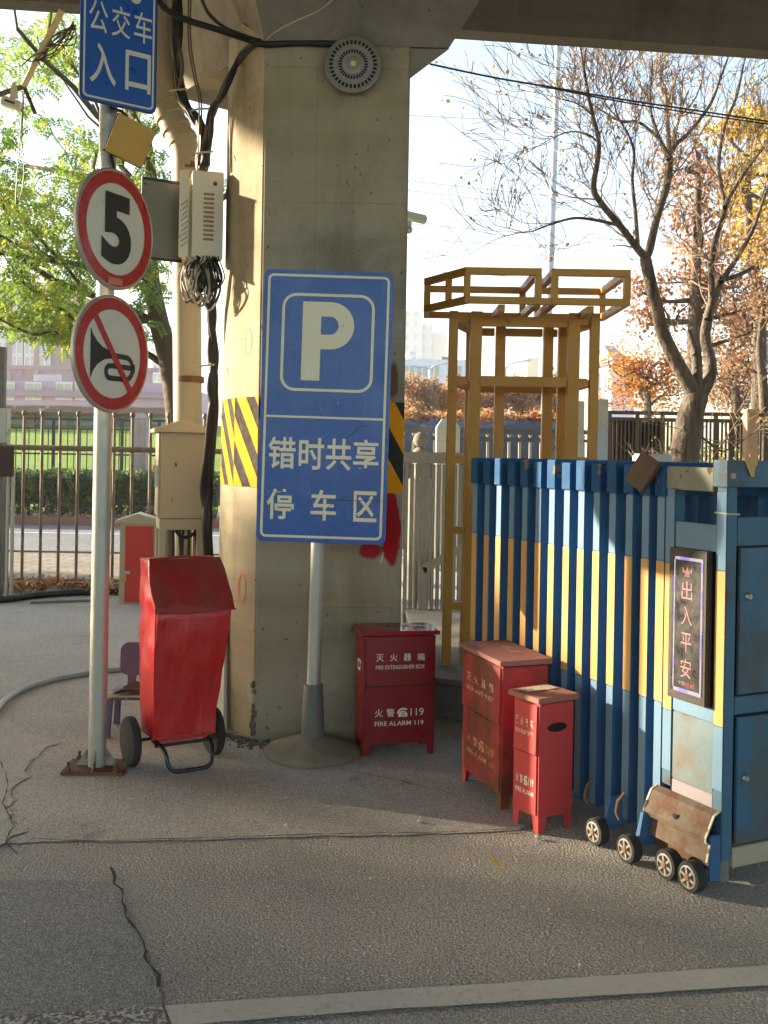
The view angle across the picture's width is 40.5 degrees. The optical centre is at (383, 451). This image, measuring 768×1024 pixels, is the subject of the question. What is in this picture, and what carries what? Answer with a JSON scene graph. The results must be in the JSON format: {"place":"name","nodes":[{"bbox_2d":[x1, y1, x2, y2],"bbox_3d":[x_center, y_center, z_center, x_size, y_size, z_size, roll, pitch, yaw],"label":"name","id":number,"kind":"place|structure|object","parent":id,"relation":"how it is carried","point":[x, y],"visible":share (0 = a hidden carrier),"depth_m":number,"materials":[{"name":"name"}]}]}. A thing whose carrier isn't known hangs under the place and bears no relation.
{"place":"outdoors","nodes":[
{"label":"outdoors","id":0,"kind":"place"},
{"bbox_2d":[0,718,55,842],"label":"pale pavement","id":1,"kind":"structure","parent":0,"point":[20,743],"depth_m":5.33,"materials":[{"name":"concrete"}]},
{"bbox_2d":[1,761,17,853],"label":"ground crack","id":2,"kind":"object","parent":1,"relation":"on","point":[7,812],"visible":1,"depth_m":4.50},
{"bbox_2d":[0,8,76,203],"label":"camera bracket","id":3,"kind":"object","parent":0,"point":[11,101],"visible":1,"depth_m":7.11,"materials":[{"name":"beige metal"}]},
{"bbox_2d":[8,552,218,582],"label":"path","id":4,"kind":"structure","parent":0,"point":[49,563],"depth_m":13.08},
{"bbox_2d":[0,10,226,556],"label":"leafy tree","id":5,"kind":"object","parent":4,"relation":"on","point":[61,319],"visible":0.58,"depth_m":13.09,"materials":[{"name":"green plant"}]},
{"bbox_2d":[8,424,220,511],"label":"lawn","id":6,"kind":"structure","parent":0,"point":[217,466],"depth_m":33.22,"materials":[{"name":"green plant"}]},
{"bbox_2d":[6,404,165,426],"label":"long shed","id":7,"kind":"structure","parent":6,"relation":"on","point":[52,411],"depth_m":36.81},
{"bbox_2d":[39,416,66,424],"bbox_3d":[-11.923,-1.095,37.485,1.000,0.370,0.029,1,0,0],"label":"window","id":8,"kind":"structure","parent":7,"relation":"in","point":[46,422],"depth_m":37.47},
{"bbox_2d":[74,416,93,425],"bbox_3d":[-10.652,-1.073,37.485,1.000,0.370,0.029,1,0,0],"label":"window","id":9,"kind":"structure","parent":7,"relation":"in","point":[87,423],"depth_m":37.47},
{"bbox_2d":[9,508,219,518],"bbox_3d":[-30.271,0.932,22.550,59.500,0.001,2.900,1,0,0],"label":"soil bed","id":10,"kind":"object","parent":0,"point":[124,513],"depth_m":22.03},
{"bbox_2d":[9,417,165,512],"bbox_3d":[-7.879,0.296,22.899,7.332,2.093,0.088,1,0,0],"label":"green railing","id":11,"kind":"object","parent":10,"relation":"on","point":[120,455],"visible":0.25,"depth_m":22.88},
{"bbox_2d":[10,467,220,518],"bbox_3d":[-7.097,0.838,21.620,7.524,1.090,1.120,1,0,0],"label":"hedge","id":12,"kind":"object","parent":10,"relation":"on","point":[68,489],"visible":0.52,"depth_m":21.25,"materials":[{"name":"green plant"}]},
{"bbox_2d":[129,413,148,513],"bbox_3d":[-5.264,0.296,22.400,0.338,2.224,0.400,1,0,0],"label":"stone gate post","id":13,"kind":"object","parent":10,"relation":"on","point":[141,432],"visible":0.51,"depth_m":22.20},
{"bbox_2d":[9,524,403,563],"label":"road","id":14,"kind":"structure","parent":0,"point":[49,540],"depth_m":18.05,"materials":[{"name":"asphalt"}]},
{"bbox_2d":[402,407,555,548],"bbox_3d":[1.592,0.412,17.713,3.176,2.432,1.613,1,0,0],"label":"covered heap","id":15,"kind":"object","parent":14,"relation":"on","point":[531,420],"visible":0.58,"depth_m":17.41,"materials":[{"name":"fabric"}]},
{"bbox_2d":[741,409,759,459],"bbox_3d":[5.368,0.539,15.300,0.200,2.309,0.240,1,0,0],"label":"stone post","id":16,"kind":"object","parent":14,"relation":"on","point":[750,444],"visible":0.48,"depth_m":15.20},
{"bbox_2d":[0,458,767,1023],"bbox_3d":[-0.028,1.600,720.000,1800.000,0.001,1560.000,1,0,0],"label":"ground","id":17,"kind":"structure","parent":0,"point":[210,926],"depth_m":3.59,"materials":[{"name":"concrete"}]},
{"bbox_2d":[0,347,14,595],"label":"gate post","id":18,"kind":"object","parent":17,"relation":"on","point":[7,470],"visible":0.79,"depth_m":10.86,"materials":[{"name":"metal"}]},
{"bbox_2d":[0,282,89,381],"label":"brown tower","id":19,"kind":"structure","parent":17,"relation":"on","point":[22,353],"depth_m":111.88,"materials":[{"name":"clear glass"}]},
{"bbox_2d":[11,341,22,354],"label":"window","id":20,"kind":"structure","parent":19,"relation":"in","point":[16,349],"depth_m":111.86,"materials":[{"name":"white glass"}]},
{"bbox_2d":[11,355,22,364],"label":"window","id":21,"kind":"structure","parent":19,"relation":"in","point":[15,359],"depth_m":111.86,"materials":[{"name":"white glass"}]},
{"bbox_2d":[24,341,33,354],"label":"window","id":22,"kind":"structure","parent":19,"relation":"in","point":[28,350],"depth_m":111.86,"materials":[{"name":"white glass"}]},
{"bbox_2d":[24,355,33,364],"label":"window","id":23,"kind":"structure","parent":19,"relation":"in","point":[28,359],"depth_m":111.86,"materials":[{"name":"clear glass"}]},
{"bbox_2d":[39,355,50,365],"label":"window","id":24,"kind":"structure","parent":19,"relation":"in","point":[42,362],"depth_m":111.86,"materials":[{"name":"white glass"}]},
{"bbox_2d":[0,588,118,602],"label":"black pipe","id":25,"kind":"object","parent":17,"relation":"on","point":[41,594],"visible":0.64,"depth_m":10.93,"materials":[{"name":"plastic"}]},
{"bbox_2d":[30,598,90,602],"bbox_3d":[-3.265,1.529,10.668,0.677,0.020,0.090,1,0,-21],"label":"flat board","id":26,"kind":"object","parent":17,"relation":"on","point":[61,600],"visible":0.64,"depth_m":10.62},
{"bbox_2d":[3,572,118,595],"bbox_3d":[-3.604,1.474,11.447,2.261,0.253,0.730,1,0,0],"label":"dry leaf drift","id":27,"kind":"object","parent":17,"relation":"on","point":[25,589],"visible":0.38,"depth_m":11.29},
{"bbox_2d":[0,879,163,1014],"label":"asphalt repair","id":28,"kind":"structure","parent":17,"relation":"on","point":[69,946],"depth_m":3.28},
{"bbox_2d":[0,1005,167,1023],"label":"road marking worn","id":29,"kind":"object","parent":28,"relation":"on","point":[151,1015],"visible":1,"depth_m":2.90,"materials":[{"name":"paint"}]},
{"bbox_2d":[6,365,208,424],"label":"lilac building","id":30,"kind":"structure","parent":17,"relation":"on","point":[46,390],"depth_m":60.00,"materials":[{"name":"paint"}]},
{"bbox_2d":[6,382,14,399],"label":"window","id":31,"kind":"structure","parent":30,"relation":"in","point":[10,385],"depth_m":59.86,"materials":[{"name":"white glass"}]},
{"bbox_2d":[25,382,41,399],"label":"window","id":32,"kind":"structure","parent":30,"relation":"in","point":[28,385],"depth_m":59.87,"materials":[{"name":"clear glass"}]},
{"bbox_2d":[56,382,72,399],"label":"window","id":33,"kind":"structure","parent":30,"relation":"in","point":[66,386],"depth_m":59.87,"materials":[{"name":"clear glass"}]},
{"bbox_2d":[3,410,221,588],"bbox_3d":[-3.851,0.517,11.400,4.998,1.942,0.060,1,0,0],"label":"barred fence","id":34,"kind":"object","parent":17,"relation":"on","point":[78,448],"visible":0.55,"depth_m":11.39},
{"bbox_2d":[9,549,218,554],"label":"path kerb","id":35,"kind":"structure","parent":17,"relation":"on","point":[66,551],"depth_m":14.61,"materials":[{"name":"concrete"}]},
{"bbox_2d":[9,515,219,527],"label":"road kerb","id":36,"kind":"structure","parent":17,"relation":"on","point":[52,520],"depth_m":20.90,"materials":[{"name":"concrete"}]},
{"bbox_2d":[109,867,160,986],"bbox_3d":[-0.848,1.573,3.501,0.032,0.001,0.943,1,0,-24],"label":"ground crack","id":37,"kind":"object","parent":17,"relation":"on","point":[134,927],"visible":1,"depth_m":3.44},
{"bbox_2d":[115,512,155,602],"bbox_3d":[-2.531,1.096,10.805,0.490,0.920,0.350,1,0,-9],"label":"meter cabinet","id":38,"kind":"object","parent":17,"relation":"on","point":[137,536],"visible":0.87,"depth_m":10.66,"materials":[{"name":"metal"}]},
{"bbox_2d":[152,348,161,382],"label":"pale block","id":39,"kind":"structure","parent":17,"relation":"on","point":[156,377],"depth_m":189.86,"materials":[{"name":"white"}]},
{"bbox_2d":[0,829,504,847],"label":"ground crack","id":40,"kind":"object","parent":17,"relation":"on","point":[232,836],"visible":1,"depth_m":4.27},
{"bbox_2d":[0,606,579,842],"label":"asphalt apron","id":41,"kind":"object","parent":17,"relation":"on","point":[234,791],"visible":0.26,"depth_m":4.97,"materials":[{"name":"asphalt"}]},
{"bbox_2d":[0,667,121,710],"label":"garden hose","id":42,"kind":"object","parent":41,"relation":"on","point":[11,696],"visible":0.66,"depth_m":6.95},
{"bbox_2d":[60,104,127,775],"bbox_3d":[-1.379,-0.876,5.160,0.309,4.896,0.242,1,0,0],"label":"sign pole","id":43,"kind":"object","parent":41,"relation":"on","point":[96,759],"visible":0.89,"depth_m":5.12,"materials":[{"name":"metal"}]},
{"bbox_2d":[70,295,148,412],"bbox_3d":[-1.362,-0.475,5.097,0.094,0.573,0.573,1,0,24],"label":"no horn sign","id":44,"kind":"object","parent":43,"relation":"attached to","point":[109,356],"visible":1,"depth_m":5.05,"materials":[{"name":"metal"}]},
{"bbox_2d":[73,167,152,290],"bbox_3d":[-1.347,-1.085,5.107,0.094,0.588,0.588,1,0,24],"label":"speed limit sign","id":45,"kind":"object","parent":43,"relation":"attached to","point":[112,227],"visible":1,"depth_m":5.06,"materials":[{"name":"metal"}]},
{"bbox_2d":[78,0,157,113],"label":"bus entrance sign","id":46,"kind":"object","parent":43,"relation":"attached to","point":[118,53],"visible":1,"depth_m":5.04,"materials":[{"name":"metal"}]},
{"bbox_2d":[103,106,155,168],"bbox_3d":[-1.240,-1.518,5.051,0.268,0.375,0.189,1,0,0],"label":"yellow lamp box","id":47,"kind":"object","parent":43,"relation":"attached to","point":[129,140],"visible":0.94,"depth_m":5.01,"materials":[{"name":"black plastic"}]},
{"bbox_2d":[107,642,139,737],"bbox_3d":[-1.382,1.343,5.885,0.328,0.469,0.343,1,0,-4],"label":"child chair","id":48,"kind":"object","parent":41,"relation":"on","point":[130,660],"visible":0.34,"depth_m":6.01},
{"bbox_2d":[107,680,139,706],"bbox_3d":[-1.377,1.348,5.805,0.301,0.100,0.232,1,0,0],"label":"cardboard scrap","id":49,"kind":"object","parent":48,"relation":"on","point":[133,685],"visible":0.59,"depth_m":5.75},
{"bbox_2d":[120,555,235,773],"bbox_3d":[-1.044,1.055,5.303,0.501,1.051,0.400,1,0,-31],"label":"bin","id":50,"kind":"object","parent":41,"relation":"on","point":[187,605],"visible":1,"depth_m":5.22,"materials":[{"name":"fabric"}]},
{"bbox_2d":[150,419,212,556],"bbox_3d":[-1.349,0.685,6.953,0.414,1.786,0.421,1,0,-16],"label":"electrical cabinet","id":51,"kind":"object","parent":41,"relation":"on","point":[178,462],"visible":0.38,"depth_m":6.79,"materials":[{"name":"metal"}]},
{"bbox_2d":[217,644,226,730],"bbox_3d":[-0.950,1.184,6.000,0.067,0.800,0.245,1,0,-38],"label":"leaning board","id":52,"kind":"object","parent":41,"relation":"on","point":[222,703],"visible":0.14,"depth_m":5.93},
{"bbox_2d":[226,732,269,750],"bbox_3d":[-0.833,1.576,5.717,0.572,0.015,0.210,1,0,35],"label":"crumbled debris","id":53,"kind":"object","parent":41,"relation":"on","point":[253,742],"visible":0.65,"depth_m":5.66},
{"bbox_2d":[166,0,479,741],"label":"viaduct pillar","id":54,"kind":"structure","parent":41,"relation":"on","point":[317,168],"depth_m":5.72,"materials":[{"name":"concrete"}]},
{"bbox_2d":[152,0,208,555],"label":"drainpipe","id":55,"kind":"object","parent":54,"relation":"attached to","point":[178,132],"visible":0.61,"depth_m":7.28,"materials":[{"name":"metal"}]},
{"bbox_2d":[178,170,223,261],"bbox_3d":[-1.084,-1.382,6.166,0.264,0.506,0.230,1,0,-14],"label":"junction box","id":56,"kind":"object","parent":55,"relation":"attached to","point":[201,197],"visible":0.99,"depth_m":6.07,"materials":[{"name":"metal"}]},
{"bbox_2d":[141,176,181,262],"bbox_3d":[-1.300,-1.349,6.090,0.254,0.474,0.041,1,0,-29],"label":"cover plate","id":57,"kind":"object","parent":56,"relation":"attached to","point":[161,197],"visible":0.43,"depth_m":6.08,"materials":[{"name":"metal"}]},
{"bbox_2d":[177,255,224,310],"bbox_3d":[-1.055,-0.979,6.030,0.266,0.333,0.144,1,0,0],"label":"cable tangle","id":58,"kind":"object","parent":56,"relation":"hanging from","point":[196,273],"visible":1,"depth_m":6.01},
{"bbox_2d":[169,0,261,555],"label":"cable bundle","id":59,"kind":"object","parent":54,"relation":"attached to","point":[205,131],"visible":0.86,"depth_m":6.23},
{"bbox_2d":[200,0,257,40],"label":"overhead cable","id":60,"kind":"object","parent":54,"relation":"attached to","point":[214,19],"visible":1,"depth_m":5.50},
{"bbox_2d":[158,0,336,47],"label":"overhead cable","id":61,"kind":"object","parent":54,"relation":"attached to","point":[164,7],"visible":0.98,"depth_m":5.64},
{"bbox_2d":[265,0,332,39],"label":"thin wire","id":62,"kind":"object","parent":54,"relation":"hanging from","point":[299,19],"visible":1,"depth_m":5.16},
{"bbox_2d":[325,36,381,93],"bbox_3d":[-0.168,-2.103,5.679,0.312,0.312,0.072,1,0,0],"label":"round floodlight","id":63,"kind":"object","parent":54,"relation":"attached to","point":[353,64],"visible":1,"depth_m":5.66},
{"bbox_2d":[0,0,767,58],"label":"viaduct deck","id":64,"kind":"structure","parent":54,"relation":"on","point":[732,28],"depth_m":9.81,"materials":[{"name":"concrete"}]},
{"bbox_2d":[429,63,767,121],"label":"service cable","id":65,"kind":"object","parent":64,"relation":"hanging from","point":[510,80],"visible":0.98,"depth_m":10.76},
{"bbox_2d":[544,87,767,124],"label":"service cable","id":66,"kind":"object","parent":64,"relation":"attached to","point":[662,108],"visible":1,"depth_m":11.08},
{"bbox_2d":[407,211,427,233],"bbox_3d":[0.169,-1.844,7.879,0.361,0.175,1.162,1,0,0],"label":"security camera","id":67,"kind":"object","parent":54,"relation":"attached to","point":[417,217],"visible":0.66,"depth_m":8.35,"materials":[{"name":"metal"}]},
{"bbox_2d":[256,269,393,767],"bbox_3d":[-0.340,0.325,5.445,0.518,2.538,0.560,1,0,-43],"label":"parking sign","id":68,"kind":"object","parent":41,"relation":"on","point":[324,408],"visible":1,"depth_m":5.41,"materials":[{"name":"metal"}]},
{"bbox_2d":[353,622,439,756],"bbox_3d":[0.059,1.268,5.572,0.423,0.666,0.244,1,0,-13],"label":"fire extinguisher box","id":69,"kind":"object","parent":41,"relation":"on","point":[395,686],"visible":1,"depth_m":5.47,"materials":[{"name":"red metal"}]},
{"bbox_2d":[366,637,433,685],"bbox_3d":[0.085,1.102,5.469,0.363,0.250,0.011,1,0,-13],"label":"flap door","id":70,"kind":"structure","parent":69,"relation":"in","point":[399,646],"depth_m":5.47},
{"bbox_2d":[459,640,551,809],"bbox_3d":[0.559,1.271,4.907,0.259,0.678,0.484,1,0,-19],"label":"fire extinguisher box","id":71,"kind":"object","parent":41,"relation":"on","point":[494,671],"visible":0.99,"depth_m":4.76,"materials":[{"name":"red metal"}]},
{"bbox_2d":[462,651,501,724],"bbox_3d":[0.454,1.100,4.871,0.011,0.255,0.424,1,0,-19],"label":"flap door","id":72,"kind":"structure","parent":71,"relation":"in","point":[479,668],"depth_m":4.85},
{"bbox_2d":[405,309,445,358],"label":"stepped tower","id":73,"kind":"structure","parent":17,"relation":"on","point":[424,341],"depth_m":261.00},
{"bbox_2d":[404,371,446,415],"bbox_3d":[1.130,-0.533,34.521,1.772,4.306,2.606,1,0,17],"label":"bush","id":74,"kind":"object","parent":17,"relation":"on","point":[421,396],"visible":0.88,"depth_m":33.86,"materials":[{"name":"brown plant"}]},
{"bbox_2d":[411,362,447,379],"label":"street lamp","id":75,"kind":"object","parent":17,"relation":"on","point":[445,363],"visible":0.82,"depth_m":61.95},
{"bbox_2d":[401,598,462,720],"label":"stone platform","id":76,"kind":"structure","parent":17,"relation":"on","point":[448,691],"depth_m":6.50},
{"bbox_2d":[407,432,431,600],"bbox_3d":[0.327,0.714,9.600,0.217,1.785,0.217,1,0,0],"label":"stone ball post","id":77,"kind":"object","parent":76,"relation":"on","point":[420,440],"visible":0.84,"depth_m":9.54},
{"bbox_2d":[401,452,462,622],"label":"slatted gate","id":78,"kind":"structure","parent":76,"relation":"on","point":[426,457],"depth_m":8.99,"materials":[{"name":"silver metal"}]},
{"bbox_2d":[423,267,630,665],"bbox_3d":[0.853,0.131,6.659,1.233,2.477,0.761,1,0,0],"label":"sentry frame","id":79,"kind":"object","parent":76,"relation":"on","point":[566,384],"visible":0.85,"depth_m":6.61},
{"bbox_2d":[632,454,671,461],"bbox_3d":[2.204,0.830,8.625,0.233,1.617,0.390,1,0,0],"label":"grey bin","id":80,"kind":"object","parent":76,"relation":"on","point":[663,457],"visible":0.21,"depth_m":8.43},
{"bbox_2d":[405,351,464,413],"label":"blue white block","id":81,"kind":"structure","parent":17,"relation":"on","point":[410,360],"depth_m":130.00,"materials":[{"name":"grey concrete"}]},
{"bbox_2d":[405,364,414,377],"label":"window","id":82,"kind":"structure","parent":81,"relation":"in","point":[408,367],"depth_m":129.85,"materials":[{"name":"grey glass"}]},
{"bbox_2d":[416,364,427,377],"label":"window","id":83,"kind":"structure","parent":81,"relation":"in","point":[424,371],"depth_m":129.85,"materials":[{"name":"grey glass"}]},
{"bbox_2d":[428,364,439,377],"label":"window","id":84,"kind":"structure","parent":81,"relation":"in","point":[435,370],"depth_m":129.85,"materials":[{"name":"grey glass"}]},
{"bbox_2d":[434,419,459,570],"bbox_3d":[0.853,0.587,14.215,0.320,2.057,0.330,1,0,0],"label":"stone post","id":85,"kind":"object","parent":17,"relation":"on","point":[440,436],"visible":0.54,"depth_m":14.05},
{"bbox_2d":[166,965,767,1023],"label":"road marking","id":86,"kind":"object","parent":17,"relation":"on","point":[243,1010],"visible":1,"depth_m":3.06,"materials":[{"name":"paint"}]},
{"bbox_2d":[402,427,586,535],"bbox_3d":[1.533,0.604,14.500,2.964,1.846,0.068,1,0,0],"label":"spear railing","id":87,"kind":"object","parent":17,"relation":"on","point":[519,440],"visible":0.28,"depth_m":14.48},
{"bbox_2d":[520,357,538,411],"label":"cream tower","id":88,"kind":"structure","parent":17,"relation":"on","point":[529,369],"depth_m":300.00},
{"bbox_2d":[508,683,578,834],"bbox_3d":[0.683,1.321,4.498,0.219,0.582,0.212,1,0,-31],"label":"fire extinguisher box","id":89,"kind":"object","parent":17,"relation":"on","point":[543,749],"visible":1,"depth_m":4.43,"materials":[{"name":"red metal"}]},
{"bbox_2d":[513,699,537,755],"bbox_3d":[0.605,1.176,4.449,0.011,0.209,0.152,1,0,-31],"label":"flap door","id":90,"kind":"structure","parent":89,"relation":"in","point":[524,710],"depth_m":4.44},
{"bbox_2d":[578,401,584,456],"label":"stone pillar","id":91,"kind":"structure","parent":17,"relation":"on","point":[581,431],"depth_m":11.40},
{"bbox_2d":[585,346,633,456],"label":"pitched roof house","id":92,"kind":"structure","parent":17,"relation":"on","point":[608,392],"depth_m":80.81,"materials":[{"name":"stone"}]},
{"bbox_2d":[470,451,767,892],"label":"folding gate","id":93,"kind":"structure","parent":17,"relation":"on","point":[630,598],"depth_m":4.25,"materials":[{"name":"metal"}]},
{"bbox_2d":[0,9,767,457],"label":"sky","id":94,"kind":"structure","parent":0,"point":[433,141],"materials":[{"name":"white"}]},
{"bbox_2d":[407,237,679,253],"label":"power line","id":95,"kind":"object","parent":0,"point":[526,246],"visible":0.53,"depth_m":98.74,"materials":[{"name":"grey metal"}]},
{"bbox_2d":[410,115,680,123],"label":"power line","id":96,"kind":"object","parent":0,"point":[524,120],"visible":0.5,"depth_m":97.89,"materials":[{"name":"grey metal"}]},
{"bbox_2d":[414,224,684,242],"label":"power line","id":97,"kind":"object","parent":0,"point":[525,233],"visible":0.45,"depth_m":98.44,"materials":[{"name":"grey metal"}]},
{"bbox_2d":[408,190,716,221],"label":"power line","id":98,"kind":"object","parent":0,"point":[529,204],"visible":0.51,"depth_m":99.34,"materials":[{"name":"grey metal"}]},
{"bbox_2d":[411,181,715,208],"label":"power line","id":99,"kind":"object","parent":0,"point":[523,193],"visible":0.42,"depth_m":97.93,"materials":[{"name":"grey metal"}]},
{"label":"verge","id":100,"kind":"structure","parent":0,"visible":0},
{"bbox_2d":[436,373,487,411],"bbox_3d":[2.490,-0.606,35.276,2.037,4.499,2.314,1,0,0],"label":"bush","id":101,"kind":"object","parent":100,"relation":"on","point":[460,399],"visible":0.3,"depth_m":34.70,"materials":[{"name":"brown plant"}]},
{"bbox_2d":[480,375,526,413],"bbox_3d":[3.670,-0.533,36.115,2.045,4.395,2.436,1,0,35],"label":"bush","id":102,"kind":"object","parent":100,"relation":"on","point":[488,402],"visible":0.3,"depth_m":36.09,"materials":[{"name":"brown plant"}]},
{"bbox_2d":[506,373,540,415],"bbox_3d":[5.080,-0.550,37.357,1.787,4.478,2.420,1,0,40],"label":"bush","id":103,"kind":"object","parent":100,"relation":"on","point":[531,400],"visible":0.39,"depth_m":36.60,"materials":[{"name":"brown plant"}]},
{"bbox_2d":[534,367,556,411],"bbox_3d":[6.186,-0.704,38.232,1.910,4.825,2.452,1,0,0],"label":"bush","id":104,"kind":"object","parent":100,"relation":"on","point":[553,400],"visible":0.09,"depth_m":37.75,"materials":[{"name":"brown plant"}]},
{"bbox_2d":[541,46,564,395],"bbox_3d":[4.307,-5.468,26.000,0.743,14.289,0.230,1,0,0],"label":"tall lamp post","id":105,"kind":"object","parent":100,"relation":"on","point":[552,210],"visible":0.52,"depth_m":25.93,"materials":[{"name":"metal"}]},
{"bbox_2d":[413,41,767,462],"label":"bare tree","id":106,"kind":"object","parent":100,"relation":"on","point":[696,385],"visible":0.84,"depth_m":12.14,"materials":[{"name":"brown plant"}]},
{"bbox_2d":[597,399,608,459],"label":"stone pillar","id":107,"kind":"structure","parent":100,"relation":"on","point":[602,446],"depth_m":10.60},
{"bbox_2d":[582,329,686,417],"bbox_3d":[6.168,-0.536,24.163,2.687,4.488,2.502,1,0,-42],"label":"orange tree","id":108,"kind":"object","parent":100,"relation":"on","point":[634,376],"visible":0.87,"depth_m":24.07,"materials":[{"name":"brown plant"}]},
{"bbox_2d":[608,410,767,462],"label":"dark bar fence","id":109,"kind":"object","parent":100,"relation":"on","point":[634,433],"visible":0.19,"depth_m":15.59,"materials":[{"name":"brown metal"}]},
{"bbox_2d":[611,115,767,461],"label":"tree","id":110,"kind":"object","parent":100,"relation":"on","point":[694,300],"visible":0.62,"depth_m":17.06,"materials":[{"name":"brown plant"}]},
{"bbox_2d":[668,442,758,462],"bbox_3d":[5.586,0.743,16.911,2.240,1.894,1.326,1,0,0],"label":"green bush","id":111,"kind":"object","parent":100,"relation":"on","point":[719,452],"depth_m":16.77,"materials":[{"name":"green plant"}]},
{"bbox_2d":[697,74,767,459],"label":"golden tree","id":112,"kind":"object","parent":100,"relation":"on","point":[748,194],"visible":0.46,"depth_m":18.97,"materials":[{"name":"brown plant"}]},
{"bbox_2d":[701,214,767,460],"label":"thin tree","id":113,"kind":"object","parent":100,"relation":"on","point":[760,371],"visible":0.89,"depth_m":16.08,"materials":[{"name":"brown plant"}]},
{"bbox_2d":[702,293,767,459],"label":"brown tree","id":114,"kind":"object","parent":100,"relation":"on","point":[737,392],"visible":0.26,"depth_m":24.94,"materials":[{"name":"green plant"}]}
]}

